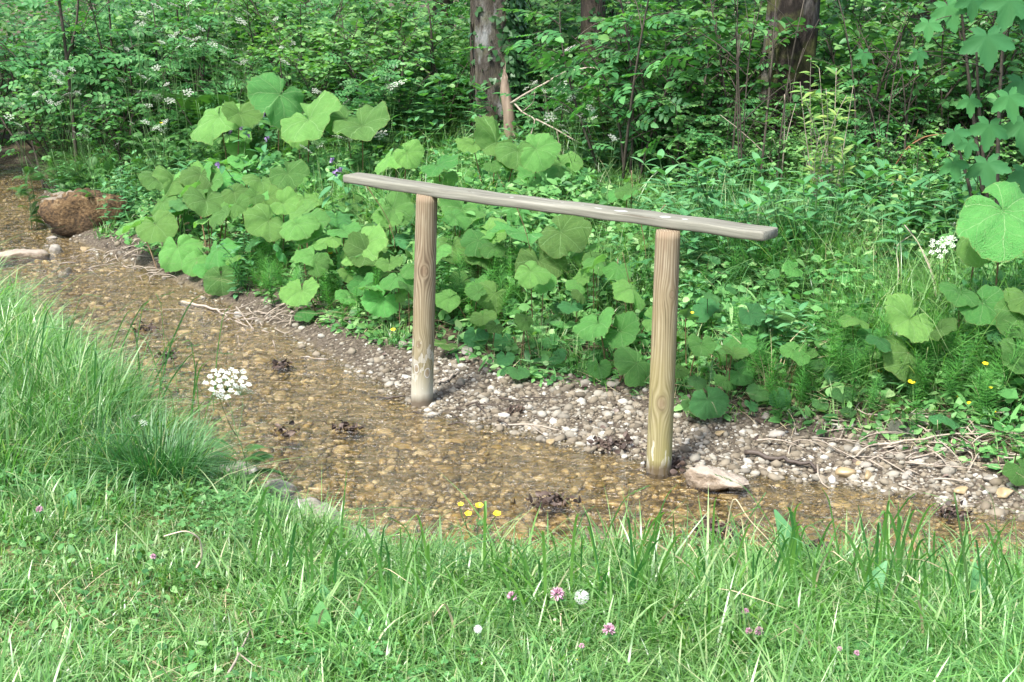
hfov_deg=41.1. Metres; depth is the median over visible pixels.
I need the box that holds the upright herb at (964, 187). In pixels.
[902,173,974,258]
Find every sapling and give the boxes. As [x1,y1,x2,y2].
[58,0,78,172]
[107,0,115,134]
[427,3,435,140]
[691,28,759,195]
[710,0,767,148]
[718,0,762,170]
[722,35,754,168]
[722,94,795,188]
[734,0,791,195]
[736,0,803,188]
[759,0,790,176]
[787,20,818,184]
[789,59,929,211]
[837,0,910,175]
[846,43,883,143]
[850,27,901,157]
[854,0,1023,204]
[860,37,922,167]
[861,63,940,176]
[865,6,943,188]
[865,8,996,167]
[867,99,901,169]
[892,0,946,157]
[974,54,1006,162]
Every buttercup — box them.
[371,328,406,349]
[452,502,500,544]
[903,379,934,403]
[964,361,996,406]
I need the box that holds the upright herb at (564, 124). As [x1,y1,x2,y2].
[540,110,592,148]
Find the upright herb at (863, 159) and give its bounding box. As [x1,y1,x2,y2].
[842,156,890,214]
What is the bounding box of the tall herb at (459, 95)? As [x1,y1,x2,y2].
[432,67,469,123]
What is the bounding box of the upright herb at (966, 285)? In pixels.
[951,277,994,322]
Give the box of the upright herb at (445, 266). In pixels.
[436,255,457,291]
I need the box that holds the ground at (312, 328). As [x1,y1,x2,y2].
[0,0,1023,681]
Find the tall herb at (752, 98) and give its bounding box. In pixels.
[728,59,759,133]
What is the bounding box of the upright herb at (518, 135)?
[499,131,527,169]
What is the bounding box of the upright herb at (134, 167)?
[122,150,164,192]
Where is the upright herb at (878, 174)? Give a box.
[843,167,895,239]
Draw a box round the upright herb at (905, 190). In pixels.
[898,187,969,257]
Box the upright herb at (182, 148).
[178,147,213,166]
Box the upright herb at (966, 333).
[955,330,1002,389]
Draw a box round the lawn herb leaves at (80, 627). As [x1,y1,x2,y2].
[0,442,1007,681]
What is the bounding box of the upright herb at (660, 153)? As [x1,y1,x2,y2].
[644,149,734,212]
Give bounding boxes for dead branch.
[510,67,607,160]
[893,131,943,168]
[896,225,935,296]
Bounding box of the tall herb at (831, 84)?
[826,77,857,112]
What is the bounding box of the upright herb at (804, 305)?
[752,296,811,368]
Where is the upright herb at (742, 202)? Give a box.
[679,198,759,286]
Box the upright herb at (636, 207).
[622,194,650,241]
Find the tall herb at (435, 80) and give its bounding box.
[425,73,470,142]
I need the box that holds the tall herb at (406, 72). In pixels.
[390,70,450,148]
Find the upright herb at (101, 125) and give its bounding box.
[86,103,135,154]
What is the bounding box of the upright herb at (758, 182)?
[752,176,850,229]
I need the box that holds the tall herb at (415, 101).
[400,90,433,141]
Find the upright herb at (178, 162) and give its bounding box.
[171,157,195,172]
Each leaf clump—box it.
[131,321,159,333]
[149,349,183,361]
[267,358,293,370]
[274,420,299,441]
[313,420,363,435]
[510,489,580,511]
[578,425,646,454]
[633,453,700,475]
[686,516,752,540]
[800,535,840,551]
[933,499,972,522]
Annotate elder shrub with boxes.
[0,0,152,188]
[0,0,205,158]
[0,41,51,148]
[127,41,302,157]
[128,0,303,151]
[172,0,255,72]
[276,0,424,80]
[277,46,419,150]
[377,6,552,131]
[427,0,567,83]
[465,0,747,184]
[510,42,616,157]
[676,85,796,198]
[817,75,965,178]
[819,0,1009,122]
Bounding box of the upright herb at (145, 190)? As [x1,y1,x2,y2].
[131,158,166,198]
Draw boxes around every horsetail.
[222,254,246,289]
[241,242,257,288]
[248,235,264,270]
[248,235,265,267]
[250,269,264,295]
[252,248,267,269]
[253,257,270,286]
[255,259,266,283]
[259,254,279,307]
[261,238,277,266]
[262,258,277,291]
[263,275,276,303]
[269,242,275,269]
[269,262,287,291]
[274,251,290,284]
[285,265,307,287]
[288,244,302,274]
[316,256,336,306]
[317,272,335,307]
[319,281,333,312]
[324,213,346,267]
[325,266,340,298]
[328,264,340,293]
[335,298,347,329]
[345,285,362,322]
[350,254,371,299]
[359,268,385,316]
[366,259,377,314]
[435,263,453,319]
[438,233,452,283]
[441,274,467,318]
[448,249,472,316]
[449,247,473,296]
[461,282,476,328]
[466,268,495,316]
[478,251,502,280]
[488,234,505,283]
[488,273,513,321]
[489,264,510,312]
[490,251,507,284]
[502,248,521,297]
[505,278,528,306]
[687,264,708,305]
[692,255,714,291]
[718,243,745,296]
[728,294,754,321]
[728,304,752,339]
[731,253,746,294]
[734,337,761,389]
[734,345,766,390]
[740,250,765,292]
[743,350,761,399]
[750,329,777,381]
[755,360,783,408]
[761,372,788,423]
[762,346,785,392]
[767,327,783,360]
[775,358,789,389]
[780,379,793,418]
[787,313,823,366]
[788,360,819,406]
[790,359,813,410]
[790,362,799,401]
[792,341,814,401]
[803,333,819,351]
[814,307,847,387]
[816,333,846,393]
[822,339,859,385]
[826,295,842,329]
[828,320,853,385]
[829,302,861,361]
[836,346,853,385]
[838,294,855,335]
[838,340,863,410]
[844,326,861,370]
[844,340,875,395]
[850,351,875,388]
[857,306,877,346]
[861,372,884,412]
[862,310,900,375]
[864,323,899,377]
[899,356,912,401]
[903,380,925,426]
[905,337,920,361]
[907,347,925,398]
[909,339,936,376]
[910,367,933,404]
[913,358,940,404]
[914,340,941,377]
[919,296,934,345]
[920,311,941,353]
[929,325,954,360]
[930,330,971,379]
[930,355,955,387]
[934,333,976,409]
[936,304,969,362]
[938,363,962,408]
[947,358,965,406]
[951,329,987,387]
[960,322,989,364]
[961,357,976,409]
[961,365,997,415]
[963,322,990,361]
[969,340,997,389]
[969,361,1002,415]
[969,380,1004,426]
[977,366,999,393]
[984,320,1017,379]
[988,337,1023,389]
[992,338,1023,407]
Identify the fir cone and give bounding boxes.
[505,405,524,414]
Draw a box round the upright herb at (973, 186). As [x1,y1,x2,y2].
[909,178,978,205]
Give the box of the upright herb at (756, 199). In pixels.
[749,182,801,252]
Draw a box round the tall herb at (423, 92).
[388,81,445,161]
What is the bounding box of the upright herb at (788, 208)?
[723,204,810,266]
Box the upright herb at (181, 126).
[167,106,191,159]
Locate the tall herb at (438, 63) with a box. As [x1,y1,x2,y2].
[405,61,456,127]
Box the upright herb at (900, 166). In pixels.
[870,154,940,185]
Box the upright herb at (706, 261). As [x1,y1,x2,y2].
[680,218,778,289]
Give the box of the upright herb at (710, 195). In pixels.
[649,187,719,242]
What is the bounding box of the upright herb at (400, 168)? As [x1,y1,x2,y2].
[385,147,415,178]
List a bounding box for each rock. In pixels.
[261,479,297,498]
[684,464,749,490]
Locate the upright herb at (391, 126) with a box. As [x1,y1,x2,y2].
[373,104,406,149]
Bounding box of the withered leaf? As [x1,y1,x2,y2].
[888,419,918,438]
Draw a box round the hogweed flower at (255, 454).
[195,367,288,485]
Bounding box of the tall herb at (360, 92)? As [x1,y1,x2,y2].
[350,72,385,170]
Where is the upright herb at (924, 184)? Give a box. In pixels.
[901,179,964,274]
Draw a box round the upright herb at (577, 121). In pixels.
[565,107,617,145]
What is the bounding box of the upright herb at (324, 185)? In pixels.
[311,173,351,199]
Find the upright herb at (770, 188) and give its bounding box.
[748,173,840,291]
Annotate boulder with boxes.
[37,188,128,236]
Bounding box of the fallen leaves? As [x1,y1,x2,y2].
[53,188,1023,505]
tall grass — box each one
[0,356,31,386]
[8,349,48,406]
[18,290,64,366]
[19,362,38,415]
[21,366,63,425]
[22,300,58,385]
[22,326,64,388]
[25,326,80,418]
[28,404,31,456]
[35,389,57,460]
[38,402,76,459]
[39,305,51,377]
[42,349,71,393]
[52,395,61,460]
[60,332,93,403]
[60,411,91,472]
[63,312,85,352]
[64,294,99,357]
[69,417,74,490]
[70,388,123,452]
[84,433,140,486]
[89,384,147,457]
[93,346,97,424]
[95,358,110,428]
[96,338,96,375]
[98,411,108,454]
[101,415,173,487]
[105,308,160,369]
[107,367,119,435]
[116,292,173,371]
[124,328,167,421]
[127,321,142,396]
[128,431,183,484]
[131,397,155,441]
[134,298,149,387]
[134,334,139,392]
[149,330,194,378]
[149,344,197,398]
[156,294,165,384]
[156,329,178,401]
[157,339,172,426]
[159,293,204,396]
[160,421,161,457]
[161,351,233,403]
[163,384,176,430]
[169,402,216,449]
[182,340,199,424]
[189,358,210,427]
[191,357,200,434]
[200,377,230,439]
[213,310,226,410]
[221,503,288,566]
[240,522,286,578]
[240,526,298,572]
[240,620,254,650]
[251,487,284,557]
[263,575,311,637]
[266,516,287,566]
[267,502,271,544]
[267,533,268,593]
[273,539,325,585]
[285,534,291,574]
[288,523,302,583]
[288,537,307,581]
[297,524,326,563]
[300,535,308,583]
[308,534,313,591]
[317,609,323,623]
[318,526,357,577]
[325,527,334,560]
[327,539,379,588]
[328,507,334,557]
[333,550,341,598]
[336,524,386,611]
[340,471,346,549]
[342,533,419,554]
[342,598,384,647]
[345,552,369,595]
[353,568,410,610]
[353,599,391,644]
[355,541,377,583]
[378,555,381,604]
[379,524,385,560]
[380,544,389,593]
[384,539,392,593]
[388,517,423,586]
[392,565,427,610]
[400,527,401,576]
[400,530,411,587]
[401,550,432,599]
[406,515,426,570]
[409,553,474,602]
[410,563,438,596]
[416,531,422,588]
[418,582,505,614]
[426,595,499,633]
[427,543,429,586]
[427,566,456,602]
[430,608,477,639]
[431,533,488,576]
[431,612,433,630]
[434,604,456,645]
[439,564,444,599]
[444,539,492,580]
[448,562,467,597]
[452,560,527,613]
[458,543,470,600]
[458,565,518,593]
[473,541,499,590]
[479,603,509,636]
[482,561,514,605]
[483,501,486,583]
[486,548,533,584]
[487,550,517,605]
[489,559,542,607]
[490,544,492,574]
[501,589,533,633]
[504,539,507,570]
[505,539,532,600]
[506,574,524,599]
[507,540,536,593]
[519,581,599,622]
[527,550,568,603]
[529,599,620,633]
[536,560,541,611]
[541,531,546,610]
[550,531,561,582]
[557,561,594,601]
[563,561,605,605]
[565,569,661,624]
[567,506,593,569]
[569,513,580,606]
[574,526,598,589]
[580,533,582,594]
[586,513,600,585]
[595,580,607,631]
[599,485,648,559]
[600,570,609,604]
[606,575,609,596]
[610,535,624,573]
[611,537,694,576]
[611,628,637,666]
[614,542,623,584]
[615,559,628,597]
[622,517,634,597]
[624,559,654,608]
[630,536,688,600]
[630,594,690,618]
[631,513,663,587]
[632,556,704,593]
[633,537,638,580]
[635,529,675,615]
[636,579,688,623]
[638,518,664,563]
[640,609,655,654]
[644,488,672,580]
[649,510,660,573]
[652,512,663,557]
[657,589,780,625]
[658,533,708,582]
[662,519,701,595]
[672,560,704,586]
[673,513,677,561]
[674,568,681,616]
[678,544,697,569]
[690,545,706,580]
[693,506,760,584]
[695,557,699,589]
[705,586,709,607]
[706,535,730,564]
[711,497,716,581]
[715,474,776,536]
[724,553,745,580]
[732,492,765,548]
[732,523,770,592]
[737,604,816,631]
[751,563,816,604]
[752,554,753,600]
[754,548,766,574]
[757,541,808,595]
[760,525,793,567]
[760,538,795,609]
[760,598,781,630]
[763,566,831,612]
[767,621,809,647]
[769,537,808,600]
[769,628,812,646]
[774,557,798,599]
[775,524,783,568]
[777,531,789,569]
[782,511,802,585]
[783,507,798,574]
[783,523,801,593]
[785,520,801,571]
[790,502,800,570]
[791,525,820,601]
[791,526,806,582]
[795,614,878,641]
[802,538,817,598]
[812,558,815,612]
[814,603,829,653]
[815,551,844,592]
[816,518,852,563]
[818,530,864,578]
[820,601,871,642]
[821,487,840,578]
[823,570,852,599]
[831,568,854,592]
[835,620,840,638]
[839,556,895,599]
[844,577,915,624]
[849,543,871,598]
[850,568,920,623]
[858,506,871,570]
[858,508,864,557]
[859,552,880,604]
[864,535,875,585]
[866,577,887,623]
[868,559,876,596]
[872,511,902,570]
[875,522,882,567]
[877,510,889,570]
[878,514,891,564]
[879,543,901,603]
[880,598,932,640]
[881,493,953,559]
[883,500,894,561]
[885,507,910,595]
[887,567,895,611]
[888,559,961,582]
[890,526,909,574]
[892,575,919,600]
[893,611,909,630]
[896,501,898,552]
[896,516,902,582]
[900,510,929,569]
[900,532,905,584]
[903,552,933,586]
[904,501,943,584]
[906,526,918,579]
[906,538,957,595]
[910,563,984,604]
[912,537,952,574]
[914,542,934,581]
[914,545,923,584]
[914,600,923,632]
[917,578,932,623]
[920,562,927,609]
[932,531,935,592]
[941,556,951,591]
[943,567,945,610]
[953,536,997,604]
[953,545,966,588]
[954,492,971,604]
[960,529,969,573]
[960,572,1014,596]
[961,520,966,577]
[966,523,1000,587]
[968,592,1021,613]
[969,540,981,596]
[971,566,1000,603]
[980,485,1000,567]
[983,517,1016,576]
[984,559,987,613]
[988,522,1005,588]
[990,545,1019,604]
[991,532,1005,587]
[1007,564,1022,596]
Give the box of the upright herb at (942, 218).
[921,204,1020,281]
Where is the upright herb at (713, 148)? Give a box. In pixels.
[680,135,725,197]
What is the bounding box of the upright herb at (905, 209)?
[880,193,925,257]
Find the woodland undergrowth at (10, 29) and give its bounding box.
[0,0,1019,155]
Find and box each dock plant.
[62,489,89,512]
[303,585,334,614]
[304,601,333,640]
[342,606,366,639]
[774,509,817,558]
[835,561,890,607]
[970,562,1003,611]
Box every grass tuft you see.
[0,303,195,411]
[0,323,238,420]
[0,325,200,471]
[0,364,240,493]
[0,369,176,513]
[0,454,193,554]
[7,396,299,514]
[135,463,375,529]
[146,407,243,449]
[214,492,384,546]
[270,500,495,606]
[288,519,428,575]
[332,547,455,631]
[370,513,531,586]
[390,535,610,586]
[478,550,603,586]
[519,522,716,641]
[541,541,688,580]
[622,506,860,586]
[681,499,861,597]
[737,527,956,617]
[739,543,929,626]
[782,501,1005,622]
[788,542,955,654]
[796,510,1005,599]
[871,566,1022,632]
[889,526,1023,608]
[899,579,1011,675]
[925,537,1023,601]
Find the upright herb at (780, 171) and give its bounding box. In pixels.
[774,163,808,205]
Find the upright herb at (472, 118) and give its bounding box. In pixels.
[464,114,528,163]
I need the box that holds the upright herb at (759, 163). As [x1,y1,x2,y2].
[752,156,809,197]
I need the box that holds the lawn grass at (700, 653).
[0,227,1023,681]
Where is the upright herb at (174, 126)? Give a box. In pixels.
[167,120,190,139]
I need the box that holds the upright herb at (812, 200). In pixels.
[752,184,835,208]
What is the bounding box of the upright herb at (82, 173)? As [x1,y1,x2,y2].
[64,163,89,186]
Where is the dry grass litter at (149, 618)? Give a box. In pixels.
[0,485,640,681]
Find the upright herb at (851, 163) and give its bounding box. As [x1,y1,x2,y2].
[845,149,922,191]
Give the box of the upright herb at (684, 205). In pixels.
[667,192,764,254]
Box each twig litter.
[20,229,191,273]
[101,246,241,281]
[176,286,347,350]
[413,397,549,430]
[757,388,1023,480]
[788,384,1023,504]
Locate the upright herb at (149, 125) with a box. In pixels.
[129,101,185,152]
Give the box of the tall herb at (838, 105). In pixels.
[813,89,846,143]
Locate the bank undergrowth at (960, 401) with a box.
[34,83,1023,472]
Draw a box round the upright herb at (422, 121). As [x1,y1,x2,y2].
[386,119,425,142]
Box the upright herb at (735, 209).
[715,206,797,268]
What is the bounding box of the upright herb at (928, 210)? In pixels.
[871,208,930,251]
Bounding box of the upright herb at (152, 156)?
[139,150,176,184]
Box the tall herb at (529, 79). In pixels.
[528,66,569,121]
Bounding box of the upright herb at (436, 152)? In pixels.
[408,150,441,181]
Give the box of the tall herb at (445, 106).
[421,98,450,137]
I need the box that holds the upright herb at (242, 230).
[236,226,256,274]
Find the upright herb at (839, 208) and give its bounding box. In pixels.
[802,194,853,239]
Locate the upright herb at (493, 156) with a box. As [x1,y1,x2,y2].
[481,131,507,176]
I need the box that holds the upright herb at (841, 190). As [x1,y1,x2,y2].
[815,182,867,248]
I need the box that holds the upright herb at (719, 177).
[706,167,781,218]
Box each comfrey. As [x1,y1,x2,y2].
[215,131,268,187]
[228,113,277,154]
[318,157,365,211]
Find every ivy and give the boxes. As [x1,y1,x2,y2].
[463,0,496,133]
[475,0,531,141]
[588,0,607,112]
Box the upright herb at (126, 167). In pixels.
[111,155,141,179]
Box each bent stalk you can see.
[164,531,202,568]
[722,499,777,559]
[742,520,773,556]
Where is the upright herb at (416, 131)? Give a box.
[381,115,423,144]
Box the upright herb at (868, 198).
[822,191,877,246]
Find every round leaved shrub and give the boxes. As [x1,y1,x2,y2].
[0,48,140,174]
[157,4,300,90]
[207,0,368,117]
[227,24,362,148]
[281,0,419,138]
[299,0,454,136]
[348,0,468,107]
[456,0,579,48]
[462,0,633,107]
[465,25,576,124]
[526,0,623,109]
[547,62,655,160]
[583,0,765,158]
[593,0,745,112]
[599,4,757,145]
[631,78,762,203]
[639,0,835,146]
[673,137,758,204]
[712,0,766,80]
[717,124,829,196]
[728,73,838,190]
[766,0,992,128]
[784,126,879,195]
[816,0,1012,167]
[858,32,1023,165]
[858,127,979,205]
[866,14,1023,157]
[918,102,1023,186]
[925,3,1021,124]
[936,23,1023,163]
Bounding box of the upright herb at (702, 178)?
[646,158,731,243]
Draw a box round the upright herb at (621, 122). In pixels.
[615,121,657,166]
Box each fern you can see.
[85,108,151,143]
[132,79,309,148]
[802,140,874,180]
[859,124,950,158]
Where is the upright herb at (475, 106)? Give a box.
[465,94,531,138]
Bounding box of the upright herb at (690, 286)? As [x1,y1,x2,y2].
[678,270,705,327]
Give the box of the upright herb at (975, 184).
[955,176,1000,242]
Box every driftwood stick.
[165,308,203,311]
[178,300,230,316]
[226,630,278,681]
[236,306,253,329]
[300,356,328,359]
[370,395,405,398]
[437,371,458,383]
[495,423,559,435]
[744,449,816,470]
[873,432,1021,445]
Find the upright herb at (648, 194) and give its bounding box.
[643,183,686,212]
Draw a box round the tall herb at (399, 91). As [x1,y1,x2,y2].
[380,75,431,155]
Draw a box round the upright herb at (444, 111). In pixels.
[415,108,450,131]
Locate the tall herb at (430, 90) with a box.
[408,82,445,125]
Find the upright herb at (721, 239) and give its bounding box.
[695,233,741,287]
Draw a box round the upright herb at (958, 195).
[934,188,991,274]
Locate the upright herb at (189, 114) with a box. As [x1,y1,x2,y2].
[179,102,242,149]
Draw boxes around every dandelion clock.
[473,625,481,652]
[574,589,588,622]
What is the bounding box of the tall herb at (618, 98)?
[594,90,628,135]
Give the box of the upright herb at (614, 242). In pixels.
[607,229,683,287]
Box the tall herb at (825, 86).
[814,73,861,135]
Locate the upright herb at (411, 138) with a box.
[406,131,418,175]
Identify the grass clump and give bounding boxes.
[0,139,101,186]
[5,127,145,188]
[89,210,123,238]
[272,148,387,201]
[301,163,410,204]
[349,309,407,347]
[398,243,592,305]
[465,311,583,362]
[476,240,636,303]
[505,331,613,378]
[514,266,690,326]
[532,184,835,300]
[534,174,935,309]
[574,180,1003,304]
[600,153,948,257]
[620,186,782,257]
[689,201,1020,298]
[727,221,860,299]
[727,320,828,390]
[729,177,993,288]
[740,223,958,307]
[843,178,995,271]
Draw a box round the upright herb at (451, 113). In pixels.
[427,97,480,139]
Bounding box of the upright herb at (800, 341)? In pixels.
[752,300,819,372]
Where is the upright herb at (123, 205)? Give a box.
[97,181,142,227]
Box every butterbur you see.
[114,209,207,276]
[138,170,180,217]
[151,189,189,240]
[152,165,184,230]
[168,197,187,233]
[172,234,286,266]
[178,160,218,189]
[178,161,216,228]
[178,180,230,252]
[182,168,244,221]
[190,101,263,158]
[192,238,244,295]
[193,204,231,245]
[200,148,230,167]
[205,155,257,169]
[216,164,248,173]
[221,174,270,235]
[225,128,257,171]
[227,187,264,255]
[228,185,282,242]
[243,186,329,273]
[246,72,304,157]
[246,152,284,179]
[269,159,309,188]
[278,277,355,321]
[279,90,341,189]
[279,199,319,279]
[284,192,322,251]
[293,236,336,299]
[305,253,329,300]
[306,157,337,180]
[314,232,339,257]
[316,221,360,289]
[317,197,338,213]
[324,101,389,171]
[326,209,359,229]
[334,193,362,223]
[336,231,382,267]
[337,268,407,322]
[340,223,391,277]
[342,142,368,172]
[346,272,381,321]
[359,205,400,236]
[361,223,388,252]
[371,191,414,255]
[374,139,423,232]
[374,255,407,293]
[376,167,396,177]
[379,273,413,332]
[392,232,414,255]
[400,240,451,306]
[410,204,415,227]
[419,154,458,185]
[434,339,457,351]
[435,280,520,321]
[436,236,492,277]
[438,157,474,186]
[439,198,485,236]
[442,204,480,267]
[450,271,487,315]
[455,115,533,189]
[459,229,494,277]
[463,327,514,366]
[469,309,503,353]
[478,217,507,271]
[483,159,599,202]
[489,191,517,239]
[489,214,591,258]
[504,333,566,379]
[505,208,539,242]
[514,246,566,286]
[514,260,556,325]
[514,313,534,365]
[516,151,583,216]
[517,133,560,195]
[553,290,583,335]
[564,145,604,178]
[565,269,591,323]
[571,173,597,191]
[573,241,614,265]
[573,307,640,358]
[580,254,607,319]
[586,347,649,386]
[597,160,621,179]
[598,221,630,248]
[601,261,652,344]
[606,183,641,237]
[625,248,652,290]
[627,227,655,249]
[675,308,716,386]
[676,330,687,351]
[681,375,729,419]
[691,290,723,336]
[713,359,754,393]
[716,339,748,395]
[722,308,794,353]
[735,302,770,334]
[744,383,791,411]
[779,341,817,388]
[781,209,888,286]
[806,354,852,402]
[811,372,890,417]
[824,309,869,341]
[845,343,865,371]
[847,293,873,331]
[856,328,891,378]
[881,335,925,388]
[884,293,956,353]
[900,267,931,304]
[928,414,959,429]
[938,282,1003,373]
[942,322,971,350]
[956,181,1023,285]
[956,237,989,289]
[957,382,981,396]
[985,325,1004,356]
[994,287,1023,342]
[999,337,1023,407]
[1002,447,1023,485]
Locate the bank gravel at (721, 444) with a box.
[37,186,1023,521]
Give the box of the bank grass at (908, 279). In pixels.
[48,97,1023,467]
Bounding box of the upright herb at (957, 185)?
[955,178,979,203]
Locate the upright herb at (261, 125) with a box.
[254,118,287,152]
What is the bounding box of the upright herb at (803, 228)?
[780,213,835,287]
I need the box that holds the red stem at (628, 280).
[622,252,632,310]
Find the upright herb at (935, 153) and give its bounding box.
[860,149,948,217]
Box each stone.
[0,249,49,265]
[46,236,56,239]
[49,244,62,254]
[58,267,72,277]
[80,246,89,251]
[220,460,258,483]
[287,497,343,525]
[346,526,379,541]
[461,346,473,355]
[545,439,554,444]
[580,527,608,540]
[606,378,621,386]
[715,430,724,436]
[761,412,768,419]
[768,430,785,437]
[835,467,855,477]
[859,462,872,467]
[865,470,871,479]
[902,470,912,479]
[953,486,967,493]
[983,474,995,481]
[996,487,1013,498]
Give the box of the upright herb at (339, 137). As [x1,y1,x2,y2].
[323,106,370,148]
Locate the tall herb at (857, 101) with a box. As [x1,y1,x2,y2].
[845,74,887,129]
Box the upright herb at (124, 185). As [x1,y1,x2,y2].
[89,170,135,206]
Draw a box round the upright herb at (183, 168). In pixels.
[136,163,186,199]
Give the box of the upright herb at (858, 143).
[814,137,878,193]
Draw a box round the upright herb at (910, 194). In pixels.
[807,169,931,240]
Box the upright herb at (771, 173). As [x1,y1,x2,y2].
[734,156,796,221]
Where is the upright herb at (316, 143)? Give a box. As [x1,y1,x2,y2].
[302,114,331,157]
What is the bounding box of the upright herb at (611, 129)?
[574,102,643,178]
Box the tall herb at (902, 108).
[888,76,924,146]
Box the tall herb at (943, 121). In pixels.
[921,99,951,158]
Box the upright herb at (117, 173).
[109,168,131,196]
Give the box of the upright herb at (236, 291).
[226,260,255,298]
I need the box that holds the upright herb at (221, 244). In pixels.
[208,224,272,276]
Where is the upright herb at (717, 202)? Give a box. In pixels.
[641,196,730,273]
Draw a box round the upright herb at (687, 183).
[671,171,700,206]
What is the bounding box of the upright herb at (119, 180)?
[113,178,141,195]
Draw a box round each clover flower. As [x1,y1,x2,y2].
[35,505,45,537]
[149,553,158,592]
[507,591,517,620]
[549,587,566,618]
[579,643,585,670]
[602,623,616,661]
[742,608,749,624]
[745,627,753,635]
[754,626,763,639]
[854,650,860,663]
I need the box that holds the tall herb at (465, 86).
[449,59,469,119]
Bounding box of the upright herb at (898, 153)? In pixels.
[889,137,918,177]
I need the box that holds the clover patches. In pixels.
[0,438,1023,681]
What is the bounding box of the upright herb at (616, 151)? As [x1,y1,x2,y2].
[578,131,664,183]
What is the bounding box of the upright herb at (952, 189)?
[858,164,968,248]
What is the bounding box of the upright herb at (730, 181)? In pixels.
[692,159,750,211]
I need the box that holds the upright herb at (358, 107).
[349,103,382,155]
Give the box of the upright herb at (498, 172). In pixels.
[472,168,501,188]
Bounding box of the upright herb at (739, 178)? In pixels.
[717,167,751,199]
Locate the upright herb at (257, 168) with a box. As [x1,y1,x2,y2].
[236,165,269,186]
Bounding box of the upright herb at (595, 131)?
[577,112,606,167]
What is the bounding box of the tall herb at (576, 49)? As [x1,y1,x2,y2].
[546,48,579,110]
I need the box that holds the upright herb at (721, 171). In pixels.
[632,156,738,219]
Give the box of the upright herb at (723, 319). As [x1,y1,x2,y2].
[714,316,750,370]
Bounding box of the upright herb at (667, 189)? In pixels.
[644,172,677,194]
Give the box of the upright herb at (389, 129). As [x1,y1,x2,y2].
[377,128,399,154]
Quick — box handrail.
[343,172,777,478]
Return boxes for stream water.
[0,164,1023,570]
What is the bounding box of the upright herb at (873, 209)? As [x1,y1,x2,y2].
[817,189,893,258]
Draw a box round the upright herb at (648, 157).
[624,135,676,180]
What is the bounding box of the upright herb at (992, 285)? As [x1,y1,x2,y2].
[969,280,1000,341]
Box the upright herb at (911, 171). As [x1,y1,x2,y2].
[844,167,918,208]
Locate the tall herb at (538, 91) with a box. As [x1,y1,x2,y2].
[531,78,583,136]
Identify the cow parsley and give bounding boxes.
[4,114,45,229]
[7,102,43,224]
[32,91,59,208]
[45,91,79,188]
[48,66,87,191]
[52,92,87,192]
[65,130,117,190]
[75,90,103,189]
[75,130,95,197]
[93,92,120,193]
[104,415,183,471]
[109,44,144,198]
[117,65,164,181]
[124,20,157,191]
[129,120,166,203]
[133,82,193,172]
[135,10,166,199]
[137,73,166,168]
[142,119,168,198]
[152,93,184,173]
[153,30,181,173]
[154,0,208,165]
[161,26,190,169]
[176,29,206,166]
[181,17,277,148]
[191,36,211,165]
[195,7,232,160]
[210,42,228,160]
[211,0,276,159]
[212,11,251,149]
[213,45,239,142]
[238,58,267,149]
[280,39,309,160]
[280,58,315,157]
[285,148,305,161]
[296,141,325,193]
[309,89,344,158]
[341,99,365,157]
[341,130,387,192]
[371,79,412,151]
[490,214,521,261]
[517,82,536,145]
[522,42,552,132]
[530,80,548,134]
[534,34,550,124]
[542,89,560,131]
[544,110,568,195]
[551,45,575,149]
[553,99,561,160]
[555,80,591,171]
[557,113,587,198]
[561,108,602,192]
[566,104,596,177]
[571,39,614,150]
[591,134,618,237]
[598,74,637,174]
[914,235,960,320]
[918,222,968,281]
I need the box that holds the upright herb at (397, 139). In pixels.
[384,109,453,168]
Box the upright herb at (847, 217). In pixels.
[799,198,868,249]
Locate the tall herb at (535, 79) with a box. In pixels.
[531,77,547,116]
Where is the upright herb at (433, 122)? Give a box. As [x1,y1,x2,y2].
[401,116,439,152]
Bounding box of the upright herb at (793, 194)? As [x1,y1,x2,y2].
[777,184,809,212]
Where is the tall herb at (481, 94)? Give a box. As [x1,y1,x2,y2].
[458,82,491,159]
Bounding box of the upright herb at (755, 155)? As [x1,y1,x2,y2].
[745,151,827,223]
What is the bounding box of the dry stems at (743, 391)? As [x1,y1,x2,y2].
[169,237,1023,477]
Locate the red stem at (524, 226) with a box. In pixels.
[517,208,530,250]
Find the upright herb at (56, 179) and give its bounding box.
[33,162,81,191]
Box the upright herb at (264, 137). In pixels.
[229,116,281,149]
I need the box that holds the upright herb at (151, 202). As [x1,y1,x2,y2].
[139,190,158,216]
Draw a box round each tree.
[431,0,454,59]
[472,0,522,136]
[580,0,603,113]
[748,0,820,170]
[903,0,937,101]
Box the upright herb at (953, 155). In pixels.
[941,151,978,202]
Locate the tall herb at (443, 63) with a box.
[432,62,469,125]
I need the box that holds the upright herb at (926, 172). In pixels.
[912,158,965,237]
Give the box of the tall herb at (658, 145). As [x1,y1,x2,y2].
[639,92,693,177]
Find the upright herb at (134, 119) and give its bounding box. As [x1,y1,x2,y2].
[120,94,159,142]
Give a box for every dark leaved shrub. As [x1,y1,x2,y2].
[0,9,119,161]
[0,33,93,127]
[0,34,44,107]
[21,2,173,130]
[38,0,217,88]
[52,0,243,131]
[55,66,175,179]
[149,0,254,80]
[208,0,371,85]
[253,0,360,98]
[333,0,467,75]
[455,0,578,18]
[527,2,612,53]
[566,0,805,187]
[605,0,756,106]
[610,0,705,48]
[648,0,765,35]
[706,0,930,110]
[706,0,1023,189]
[751,68,901,179]
[756,1,889,72]
[848,3,955,114]
[868,0,1023,163]
[902,0,1023,75]
[975,23,1023,86]
[979,11,1023,72]
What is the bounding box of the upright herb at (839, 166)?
[815,161,879,226]
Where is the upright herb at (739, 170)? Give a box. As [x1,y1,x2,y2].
[666,151,752,198]
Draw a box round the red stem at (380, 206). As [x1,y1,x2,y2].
[366,186,395,234]
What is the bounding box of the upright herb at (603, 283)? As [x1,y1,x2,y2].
[589,259,629,306]

